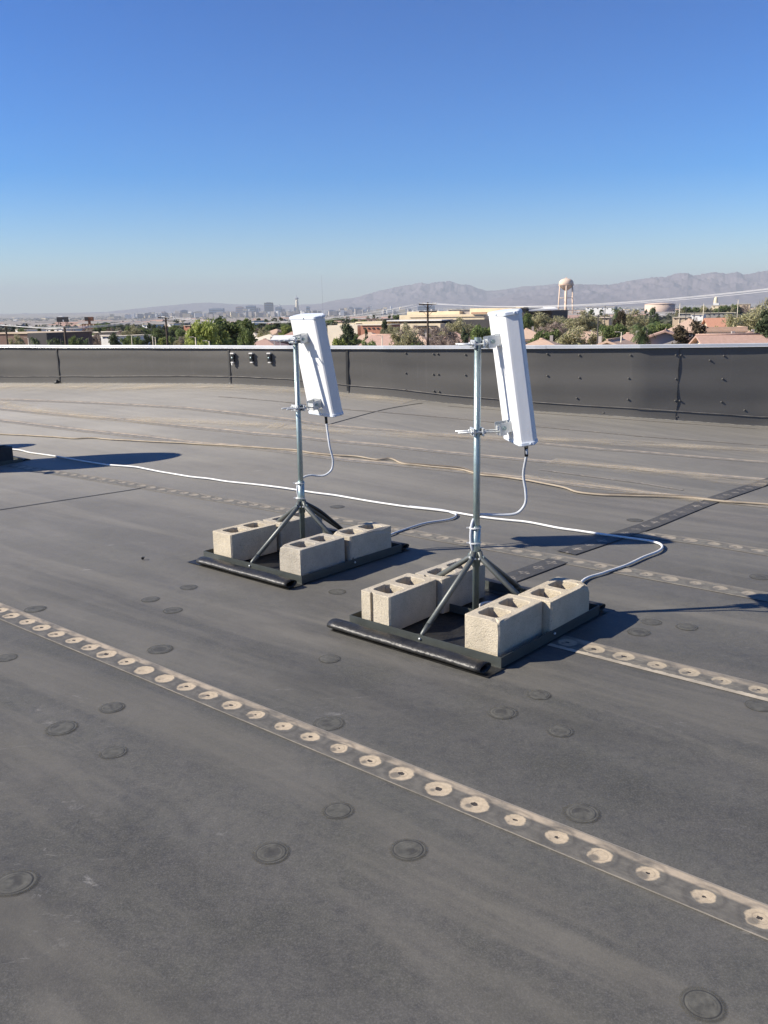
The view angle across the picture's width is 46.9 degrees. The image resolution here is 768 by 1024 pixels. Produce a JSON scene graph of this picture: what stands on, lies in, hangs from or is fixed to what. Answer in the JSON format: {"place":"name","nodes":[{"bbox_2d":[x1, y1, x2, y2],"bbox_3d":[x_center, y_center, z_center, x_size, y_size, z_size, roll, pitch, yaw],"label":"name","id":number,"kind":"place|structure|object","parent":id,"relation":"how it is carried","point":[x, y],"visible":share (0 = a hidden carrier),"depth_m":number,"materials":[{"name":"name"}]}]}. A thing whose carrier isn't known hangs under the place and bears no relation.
{"place":"outdoors","nodes":[
{"label":"outdoors","id":0,"kind":"place"},
{"bbox_2d":[0,331,92,344],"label":"building","id":1,"kind":"structure","parent":0,"point":[42,337],"depth_m":202.15,"materials":[{"name":"brown paint"}]},
{"bbox_2d":[101,334,151,344],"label":"building","id":2,"kind":"structure","parent":0,"point":[104,340],"depth_m":226.49,"materials":[{"name":"white paint"}]},
{"bbox_2d":[0,303,315,314],"bbox_3d":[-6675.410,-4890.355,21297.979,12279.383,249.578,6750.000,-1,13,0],"label":"mountain range","id":3,"kind":"structure","parent":0,"point":[201,307],"depth_m":20682.62,"materials":[{"name":"stone"}]},
{"bbox_2d":[254,337,289,345],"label":"house","id":4,"kind":"structure","parent":0,"point":[264,341],"depth_m":165.30,"materials":[{"name":"beige paint"}]},
{"bbox_2d":[358,333,398,345],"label":"house","id":5,"kind":"structure","parent":0,"point":[377,339],"depth_m":160.42,"materials":[{"name":"beige paint"}]},
{"bbox_2d":[361,324,399,334],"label":"building","id":6,"kind":"structure","parent":0,"point":[374,328],"depth_m":290.37,"materials":[{"name":"brick"}]},
{"bbox_2d":[0,303,766,345],"bbox_3d":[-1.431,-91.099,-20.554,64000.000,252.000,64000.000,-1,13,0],"label":"ground","id":7,"kind":"structure","parent":0,"point":[40,316],"depth_m":12026.41,"materials":[{"name":"beige soil"}]},
{"bbox_2d":[8,334,25,344],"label":"mesquite tree","id":8,"kind":"object","parent":7,"relation":"on","point":[19,340],"visible":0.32,"depth_m":176.33,"materials":[{"name":"green plant"}]},
{"bbox_2d":[56,317,68,328],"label":"billboard","id":9,"kind":"object","parent":7,"relation":"on","point":[62,319],"visible":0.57,"depth_m":409.62,"materials":[{"name":"paint"}]},
{"bbox_2d":[46,328,84,330],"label":"building","id":10,"kind":"structure","parent":7,"relation":"on","point":[61,329],"depth_m":411.82,"materials":[{"name":"white paint"}]},
{"bbox_2d":[68,336,78,344],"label":"broadleaf tree","id":11,"kind":"object","parent":7,"relation":"on","point":[72,340],"visible":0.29,"depth_m":166.59,"materials":[{"name":"green plant"}]},
{"bbox_2d":[82,317,94,330],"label":"sign tower","id":12,"kind":"structure","parent":7,"relation":"on","point":[89,319],"depth_m":389.58,"materials":[{"name":"brown metal"}]},
{"bbox_2d":[92,333,101,344],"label":"bare tree","id":13,"kind":"object","parent":7,"relation":"on","point":[96,340],"visible":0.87,"depth_m":233.83,"materials":[{"name":"brown plant"}]},
{"bbox_2d":[93,322,114,330],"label":"broadleaf tree","id":14,"kind":"object","parent":7,"relation":"on","point":[102,328],"visible":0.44,"depth_m":331.49,"materials":[{"name":"green plant"}]},
{"bbox_2d":[93,331,123,334],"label":"building","id":15,"kind":"structure","parent":7,"relation":"on","point":[106,332],"depth_m":295.27,"materials":[{"name":"beige paint"}]},
{"bbox_2d":[108,332,121,344],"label":"pine tree","id":16,"kind":"object","parent":7,"relation":"on","point":[113,338],"visible":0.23,"depth_m":146.82,"materials":[{"name":"green plant"}]},
{"bbox_2d":[120,334,133,344],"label":"broadleaf tree","id":17,"kind":"object","parent":7,"relation":"on","point":[125,341],"visible":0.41,"depth_m":201.03,"materials":[{"name":"green plant"}]},
{"bbox_2d":[121,325,145,334],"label":"mesquite tree","id":18,"kind":"object","parent":7,"relation":"on","point":[134,331],"visible":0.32,"depth_m":243.77,"materials":[{"name":"green plant"}]},
{"bbox_2d":[128,335,144,344],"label":"broadleaf tree","id":19,"kind":"object","parent":7,"relation":"on","point":[136,341],"visible":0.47,"depth_m":186.16,"materials":[{"name":"green plant"}]},
{"bbox_2d":[151,328,165,337],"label":"broadleaf tree","id":20,"kind":"object","parent":7,"relation":"on","point":[160,333],"visible":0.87,"depth_m":303.51,"materials":[{"name":"green plant"}]},
{"bbox_2d":[154,337,170,344],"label":"broadleaf tree","id":21,"kind":"object","parent":7,"relation":"on","point":[161,341],"visible":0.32,"depth_m":186.22,"materials":[{"name":"green plant"}]},
{"bbox_2d":[158,316,172,344],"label":"utility pole","id":22,"kind":"object","parent":7,"relation":"on","point":[166,328],"visible":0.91,"depth_m":127.11,"materials":[{"name":"brown wood"}]},
{"bbox_2d":[175,328,185,339],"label":"broadleaf tree","id":23,"kind":"object","parent":7,"relation":"on","point":[179,332],"visible":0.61,"depth_m":241.10,"materials":[{"name":"green plant"}]},
{"bbox_2d":[183,318,218,344],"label":"broadleaf tree","id":24,"kind":"object","parent":7,"relation":"on","point":[205,331],"visible":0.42,"depth_m":101.51,"materials":[{"name":"green plant"}]},
{"bbox_2d":[212,322,231,344],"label":"broadleaf tree","id":25,"kind":"object","parent":7,"relation":"on","point":[222,338],"visible":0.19,"depth_m":109.70,"materials":[{"name":"green plant"}]},
{"bbox_2d":[199,316,258,344],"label":"broadleaf tree","id":26,"kind":"object","parent":7,"relation":"on","point":[232,329],"visible":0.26,"depth_m":120.34,"materials":[{"name":"green plant"}]},
{"bbox_2d":[237,324,254,344],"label":"broadleaf tree","id":27,"kind":"object","parent":7,"relation":"on","point":[249,338],"visible":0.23,"depth_m":105.40,"materials":[{"name":"green plant"}]},
{"bbox_2d":[257,326,269,336],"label":"mesquite tree","id":28,"kind":"object","parent":7,"relation":"on","point":[260,333],"visible":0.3,"depth_m":225.91,"materials":[{"name":"green plant"}]},
{"bbox_2d":[264,302,273,311],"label":"tower block","id":29,"kind":"structure","parent":7,"relation":"on","point":[268,306],"depth_m":8743.51,"materials":[{"name":"grey concrete"}]},
{"bbox_2d":[254,334,287,343],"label":"house","id":30,"kind":"structure","parent":7,"relation":"on","point":[268,336],"depth_m":208.67,"materials":[{"name":"beige"}]},
{"bbox_2d":[270,335,293,345],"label":"carport","id":31,"kind":"object","parent":7,"relation":"on","point":[274,338],"visible":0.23,"depth_m":147.15,"materials":[{"name":"white paint"}]},
{"bbox_2d":[278,325,292,334],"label":"broadleaf tree","id":32,"kind":"object","parent":7,"relation":"on","point":[285,330],"visible":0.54,"depth_m":243.96,"materials":[{"name":"green plant"}]},
{"bbox_2d":[332,336,351,345],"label":"broadleaf tree","id":33,"kind":"object","parent":7,"relation":"on","point":[336,342],"visible":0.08,"depth_m":95.83,"materials":[{"name":"green plant"}]},
{"bbox_2d":[339,322,355,345],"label":"pine tree","id":34,"kind":"object","parent":7,"relation":"on","point":[348,332],"visible":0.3,"depth_m":118.97,"materials":[{"name":"green plant"}]},
{"bbox_2d":[345,333,361,345],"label":"broadleaf tree","id":35,"kind":"object","parent":7,"relation":"on","point":[354,341],"visible":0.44,"depth_m":189.38,"materials":[{"name":"green plant"}]},
{"bbox_2d":[327,321,397,344],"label":"building","id":36,"kind":"structure","parent":7,"relation":"on","point":[334,331],"depth_m":297.14,"materials":[{"name":"beige paint"}]},
{"bbox_2d":[361,338,376,345],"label":"broadleaf tree","id":37,"kind":"object","parent":7,"relation":"on","point":[363,343],"visible":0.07,"depth_m":102.07,"materials":[{"name":"green plant"}]},
{"bbox_2d":[0,306,765,327],"bbox_3d":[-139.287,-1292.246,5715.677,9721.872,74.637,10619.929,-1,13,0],"label":"distant suburb","id":38,"kind":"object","parent":7,"relation":"on","point":[276,314],"visible":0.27,"depth_m":6643.20,"materials":[{"name":"white paint"}]},
{"bbox_2d":[0,306,766,336],"bbox_3d":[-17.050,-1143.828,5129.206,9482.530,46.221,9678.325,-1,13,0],"label":"distant trees","id":39,"kind":"object","parent":7,"relation":"on","point":[667,319],"visible":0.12,"depth_m":507.53,"materials":[{"name":"green plant"}]},
{"bbox_2d":[389,322,424,345],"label":"mesquite tree","id":40,"kind":"object","parent":7,"relation":"on","point":[407,340],"visible":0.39,"depth_m":115.17,"materials":[{"name":"green plant"}]},
{"bbox_2d":[419,302,436,344],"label":"utility pole","id":41,"kind":"object","parent":7,"relation":"on","point":[428,311],"visible":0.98,"depth_m":115.04,"materials":[{"name":"brown wood"}]},
{"bbox_2d":[424,288,767,305],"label":"overhead wire","id":42,"kind":"object","parent":41,"relation":"attached to","point":[630,301],"visible":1,"depth_m":80.31,"materials":[{"name":"black metal"}]},
{"bbox_2d":[428,289,767,306],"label":"overhead wire","id":43,"kind":"object","parent":41,"relation":"attached to","point":[610,303],"visible":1,"depth_m":86.47,"materials":[{"name":"black metal"}]},
{"bbox_2d":[439,291,766,306],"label":"overhead wire","id":44,"kind":"object","parent":41,"relation":"attached to","point":[631,303],"visible":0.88,"depth_m":82.88,"materials":[{"name":"black metal"}]},
{"bbox_2d":[425,327,460,344],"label":"bare tree","id":45,"kind":"object","parent":7,"relation":"on","point":[440,339],"visible":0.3,"depth_m":137.51,"materials":[{"name":"brown plant"}]},
{"bbox_2d":[387,308,511,333],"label":"building","id":46,"kind":"structure","parent":7,"relation":"on","point":[474,316],"depth_m":332.10,"materials":[{"name":"beige paint"}]},
{"bbox_2d":[438,316,475,336],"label":"mesquite tree","id":47,"kind":"object","parent":7,"relation":"on","point":[456,326],"visible":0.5,"depth_m":194.26,"materials":[{"name":"green plant"}]},
{"bbox_2d":[460,327,468,342],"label":"pine tree","id":48,"kind":"object","parent":7,"relation":"on","point":[464,336],"visible":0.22,"depth_m":119.47,"materials":[{"name":"green plant"}]},
{"bbox_2d":[469,324,490,339],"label":"broadleaf tree","id":49,"kind":"object","parent":7,"relation":"on","point":[478,331],"visible":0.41,"depth_m":146.35,"materials":[{"name":"green plant"}]},
{"bbox_2d":[522,311,533,329],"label":"broadleaf tree","id":50,"kind":"object","parent":7,"relation":"on","point":[527,322],"visible":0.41,"depth_m":194.86,"materials":[{"name":"green plant"}]},
{"bbox_2d":[527,329,560,343],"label":"broadleaf tree","id":51,"kind":"object","parent":7,"relation":"on","point":[556,333],"visible":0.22,"depth_m":122.81,"materials":[{"name":"green plant"}]},
{"bbox_2d":[531,311,563,331],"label":"mesquite tree","id":52,"kind":"object","parent":7,"relation":"on","point":[538,320],"visible":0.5,"depth_m":242.29,"materials":[{"name":"green plant"}]},
{"bbox_2d":[536,322,569,337],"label":"bare tree","id":53,"kind":"object","parent":7,"relation":"on","point":[555,325],"visible":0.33,"depth_m":204.60,"materials":[{"name":"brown plant"}]},
{"bbox_2d":[558,277,573,313],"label":"water tower","id":54,"kind":"structure","parent":7,"relation":"on","point":[566,284],"depth_m":801.52,"materials":[{"name":"pink paint"}]},
{"bbox_2d":[553,325,605,344],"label":"mesquite tree","id":55,"kind":"object","parent":7,"relation":"on","point":[569,338],"visible":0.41,"depth_m":115.02,"materials":[{"name":"green plant"}]},
{"bbox_2d":[561,310,607,331],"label":"mesquite tree","id":56,"kind":"object","parent":7,"relation":"on","point":[587,322],"visible":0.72,"depth_m":214.02,"materials":[{"name":"green plant"}]},
{"bbox_2d":[585,306,617,314],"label":"building","id":57,"kind":"structure","parent":7,"relation":"on","point":[607,310],"depth_m":741.14,"materials":[{"name":"white paint"}]},
{"bbox_2d":[598,322,628,341],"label":"broadleaf tree","id":58,"kind":"object","parent":7,"relation":"on","point":[612,331],"visible":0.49,"depth_m":146.06,"materials":[{"name":"green plant"}]},
{"bbox_2d":[596,336,635,344],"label":"house","id":59,"kind":"structure","parent":7,"relation":"on","point":[613,341],"depth_m":93.33,"materials":[{"name":"beige paint"}]},
{"bbox_2d":[612,309,626,329],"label":"pine tree","id":60,"kind":"object","parent":7,"relation":"on","point":[621,315],"visible":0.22,"depth_m":163.56,"materials":[{"name":"green plant"}]},
{"bbox_2d":[621,309,649,330],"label":"mesquite tree","id":61,"kind":"object","parent":7,"relation":"on","point":[637,319],"visible":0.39,"depth_m":198.70,"materials":[{"name":"green plant"}]},
{"bbox_2d":[620,330,651,343],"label":"house","id":62,"kind":"structure","parent":7,"relation":"on","point":[628,336],"depth_m":109.26,"materials":[{"name":"beige paint"}]},
{"bbox_2d":[628,323,656,343],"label":"broadleaf tree","id":63,"kind":"object","parent":7,"relation":"on","point":[643,337],"visible":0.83,"depth_m":102.60,"materials":[{"name":"green plant"}]},
{"bbox_2d":[648,306,659,327],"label":"pine tree","id":64,"kind":"object","parent":7,"relation":"on","point":[652,310],"visible":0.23,"depth_m":185.20,"materials":[{"name":"green plant"}]},
{"bbox_2d":[644,303,674,311],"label":"storage tank","id":65,"kind":"object","parent":7,"relation":"on","point":[665,307],"visible":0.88,"depth_m":879.66,"materials":[{"name":"white metal"}]},
{"bbox_2d":[648,321,673,334],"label":"broadleaf tree","id":66,"kind":"object","parent":7,"relation":"on","point":[658,328],"visible":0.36,"depth_m":165.38,"materials":[{"name":"green plant"}]},
{"bbox_2d":[672,317,691,325],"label":"building","id":67,"kind":"structure","parent":7,"relation":"on","point":[676,321],"depth_m":323.23,"materials":[{"name":"beige paint"}]},
{"bbox_2d":[668,317,706,336],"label":"house","id":68,"kind":"structure","parent":7,"relation":"on","point":[686,323],"depth_m":158.79,"materials":[{"name":"beige tile"}]},
{"bbox_2d":[671,320,708,343],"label":"pine tree","id":69,"kind":"object","parent":7,"relation":"on","point":[681,334],"visible":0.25,"depth_m":103.20,"materials":[{"name":"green plant"}]},
{"bbox_2d":[691,314,705,322],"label":"building","id":70,"kind":"structure","parent":7,"relation":"on","point":[700,317],"depth_m":410.54,"materials":[{"name":"white paint"}]},
{"bbox_2d":[678,312,736,317],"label":"building","id":71,"kind":"structure","parent":7,"relation":"on","point":[715,315],"depth_m":449.27,"materials":[{"name":"concrete"}]},
{"bbox_2d":[698,326,748,333],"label":"house","id":72,"kind":"structure","parent":7,"relation":"on","point":[722,330],"depth_m":132.04,"materials":[{"name":"beige paint"}]},
{"bbox_2d":[688,331,767,343],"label":"house","id":73,"kind":"structure","parent":7,"relation":"on","point":[732,337],"depth_m":97.36,"materials":[{"name":"beige paint"}]},
{"bbox_2d":[721,305,767,332],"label":"mesquite tree","id":74,"kind":"object","parent":7,"relation":"on","point":[732,321],"visible":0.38,"depth_m":146.02,"materials":[{"name":"green plant"}]},
{"bbox_2d":[744,298,767,330],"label":"mesquite tree","id":75,"kind":"object","parent":7,"relation":"on","point":[766,302],"visible":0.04,"depth_m":170.22,"materials":[{"name":"green plant"}]},
{"bbox_2d":[754,308,767,338],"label":"pine tree","id":76,"kind":"object","parent":7,"relation":"on","point":[761,326],"visible":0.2,"depth_m":97.49,"materials":[{"name":"green plant"}]},
{"bbox_2d":[0,383,767,1023],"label":"roof","id":77,"kind":"structure","parent":0,"point":[228,799],"depth_m":3.42,"materials":[{"name":"grey"}]},
{"bbox_2d":[188,527,409,588],"bbox_3d":[-0.561,0.269,5.981,0.975,0.050,1.187,10,17,40],"label":"rubber mat","id":78,"kind":"object","parent":77,"relation":"on","point":[271,560],"visible":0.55,"depth_m":5.61,"materials":[{"name":"black rubber"}]},
{"bbox_2d":[213,520,276,560],"bbox_3d":[-0.934,0.198,5.966,0.198,0.196,0.398,10,17,40],"label":"concrete block","id":79,"kind":"object","parent":78,"relation":"on","point":[245,541],"depth_m":5.87,"materials":[{"name":"beige concrete"}]},
{"bbox_2d":[263,510,322,549],"bbox_3d":[-0.641,0.126,6.262,0.198,0.196,0.397,10,17,41],"label":"concrete block","id":80,"kind":"object","parent":78,"relation":"on","point":[289,531],"depth_m":6.15,"materials":[{"name":"beige concrete"}]},
{"bbox_2d":[203,313,401,583],"bbox_3d":[-0.558,-0.488,5.824,0.962,1.597,0.962,10,17,40],"label":"antenna stand","id":81,"kind":"object","parent":78,"relation":"on","point":[309,340],"visible":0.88,"depth_m":5.75,"materials":[{"name":"metal"}]},
{"bbox_2d":[293,416,333,498],"bbox_3d":[-0.475,-0.360,5.896,0.281,0.573,0.068,-6,14,-23],"label":"cable","id":82,"kind":"object","parent":81,"relation":"attached to","point":[329,445],"visible":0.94,"depth_m":5.91,"materials":[{"name":"plastic"}]},
{"bbox_2d":[307,502,343,528],"bbox_3d":[-0.390,0.062,6.128,0.036,0.349,0.427,10,17,40],"label":"stand leg","id":83,"kind":"object","parent":81,"relation":"attached to","point":[323,513],"visible":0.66,"depth_m":6.08,"materials":[{"name":"black metal"}]},
{"bbox_2d":[280,533,344,575],"bbox_3d":[-0.449,0.278,5.576,0.199,0.196,0.398,10,16,39],"label":"concrete block","id":84,"kind":"object","parent":78,"relation":"on","point":[307,555],"depth_m":5.48,"materials":[{"name":"beige concrete"}]},
{"bbox_2d":[333,522,390,561],"bbox_3d":[-0.153,0.206,5.875,0.198,0.196,0.397,10,17,41],"label":"concrete block","id":85,"kind":"object","parent":78,"relation":"on","point":[364,539],"depth_m":5.81,"materials":[{"name":"beige concrete"}]},
{"bbox_2d":[12,448,663,606],"bbox_3d":[-1.977,-0.168,7.973,8.710,0.071,2.024,9,16,38],"label":"cable","id":86,"kind":"object","parent":77,"relation":"on","point":[606,571],"visible":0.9,"depth_m":7.20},
{"bbox_2d":[0,343,767,425],"bbox_3d":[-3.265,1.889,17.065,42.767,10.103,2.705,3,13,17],"label":"parapet wall","id":87,"kind":"structure","parent":77,"relation":"on","point":[725,383],"depth_m":13.26,"materials":[{"name":"grey metal"}]},
{"bbox_2d":[0,433,767,504],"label":"cable","id":88,"kind":"object","parent":77,"relation":"on","point":[698,498],"visible":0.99,"depth_m":8.97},
{"bbox_2d":[391,506,456,534],"bbox_3d":[0.068,0.114,6.598,0.501,0.064,1.583,6,14,27],"label":"cable","id":89,"kind":"object","parent":77,"relation":"on","point":[455,514],"visible":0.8,"depth_m":6.84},
{"bbox_2d":[327,578,608,677],"bbox_3d":[0.466,0.547,4.681,0.990,0.050,1.187,10,17,40],"label":"rubber mat","id":90,"kind":"object","parent":77,"relation":"on","point":[448,627],"visible":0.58,"depth_m":4.39,"materials":[{"name":"black rubber"}]},
{"bbox_2d":[361,573,435,628],"bbox_3d":[0.082,0.475,4.666,0.198,0.196,0.398,10,16,39],"label":"concrete block","id":91,"kind":"object","parent":90,"relation":"on","point":[403,601],"depth_m":4.57,"materials":[{"name":"beige concrete"}]},
{"bbox_2d":[415,558,484,613],"bbox_3d":[0.373,0.408,4.946,0.198,0.196,0.398,10,17,41],"label":"concrete block","id":92,"kind":"object","parent":90,"relation":"on","point":[462,595],"depth_m":4.87,"materials":[{"name":"beige concrete"}]},
{"bbox_2d":[349,309,599,667],"bbox_3d":[0.474,-0.212,4.518,0.962,1.603,0.962,10,17,40],"label":"antenna stand","id":93,"kind":"object","parent":90,"relation":"on","point":[505,340],"visible":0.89,"depth_m":4.40,"materials":[{"name":"metal"}]},
{"bbox_2d":[466,446,527,550],"bbox_3d":[0.582,-0.054,4.542,0.310,0.618,0.090,2,13,14],"label":"cable","id":94,"kind":"object","parent":93,"relation":"attached to","point":[471,528],"visible":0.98,"depth_m":4.56,"materials":[{"name":"plastic"}]},
{"bbox_2d":[465,594,541,656],"bbox_3d":[0.582,0.553,4.285,0.198,0.196,0.397,10,16,39],"label":"concrete block","id":95,"kind":"object","parent":90,"relation":"on","point":[502,626],"depth_m":4.18,"materials":[{"name":"beige concrete"}]},
{"bbox_2d":[518,577,588,635],"bbox_3d":[0.876,0.487,4.556,0.199,0.196,0.398,10,17,39],"label":"concrete block","id":96,"kind":"object","parent":90,"relation":"on","point":[564,600],"depth_m":4.49,"materials":[{"name":"beige concrete"}]},
{"bbox_3d":[-4.750,-0.553,9.916,0.990,0.050,1.186,10,17,40],"label":"rubber mat","id":97,"kind":"object","parent":77,"relation":"on","visible":0},
{"bbox_2d":[0,445,13,461],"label":"concrete block","id":98,"kind":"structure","parent":97,"relation":"on","point":[6,453],"depth_m":9.82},
{"bbox_2d":[0,457,22,465],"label":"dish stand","id":99,"kind":"object","parent":97,"relation":"on","point":[16,460],"visible":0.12,"depth_m":9.88,"materials":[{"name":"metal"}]},
{"bbox_2d":[0,0,767,313],"label":"sky","id":100,"kind":"structure","parent":0,"point":[154,153],"materials":[{"name":"blue"}]},
{"bbox_2d":[299,281,558,309],"bbox_3d":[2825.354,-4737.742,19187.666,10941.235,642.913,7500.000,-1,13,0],"label":"mountain range","id":101,"kind":"structure","parent":0,"point":[447,294],"depth_m":18649.06,"materials":[{"name":"grey stone"}]},
{"bbox_2d":[524,327,538,343],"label":"house","id":102,"kind":"structure","parent":0,"point":[528,333],"depth_m":144.83,"materials":[{"name":"beige paint"}]},
{"bbox_2d":[512,307,567,331],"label":"building","id":103,"kind":"structure","parent":0,"point":[553,311],"depth_m":300.93,"materials":[{"name":"white paint"}]},
{"bbox_2d":[526,335,562,344],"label":"house","id":104,"kind":"structure","parent":0,"point":[542,341],"depth_m":101.27,"materials":[{"name":"beige paint"}]},
{"bbox_2d":[594,317,612,325],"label":"building","id":105,"kind":"structure","parent":0,"point":[608,320],"depth_m":322.52,"materials":[{"name":"beige paint"}]},
{"bbox_2d":[474,270,767,307],"bbox_3d":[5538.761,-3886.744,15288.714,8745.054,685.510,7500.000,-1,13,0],"label":"mountain range","id":106,"kind":"structure","parent":0,"point":[675,287],"depth_m":14378.60,"materials":[{"name":"grey stone"}]},
{"bbox_2d":[647,328,687,343],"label":"house","id":107,"kind":"structure","parent":0,"point":[664,336],"depth_m":113.20,"materials":[{"name":"grey paint"}]},
{"bbox_2d":[701,318,736,326],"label":"house","id":108,"kind":"structure","parent":0,"point":[710,322],"depth_m":194.16,"materials":[{"name":"pink paint"}]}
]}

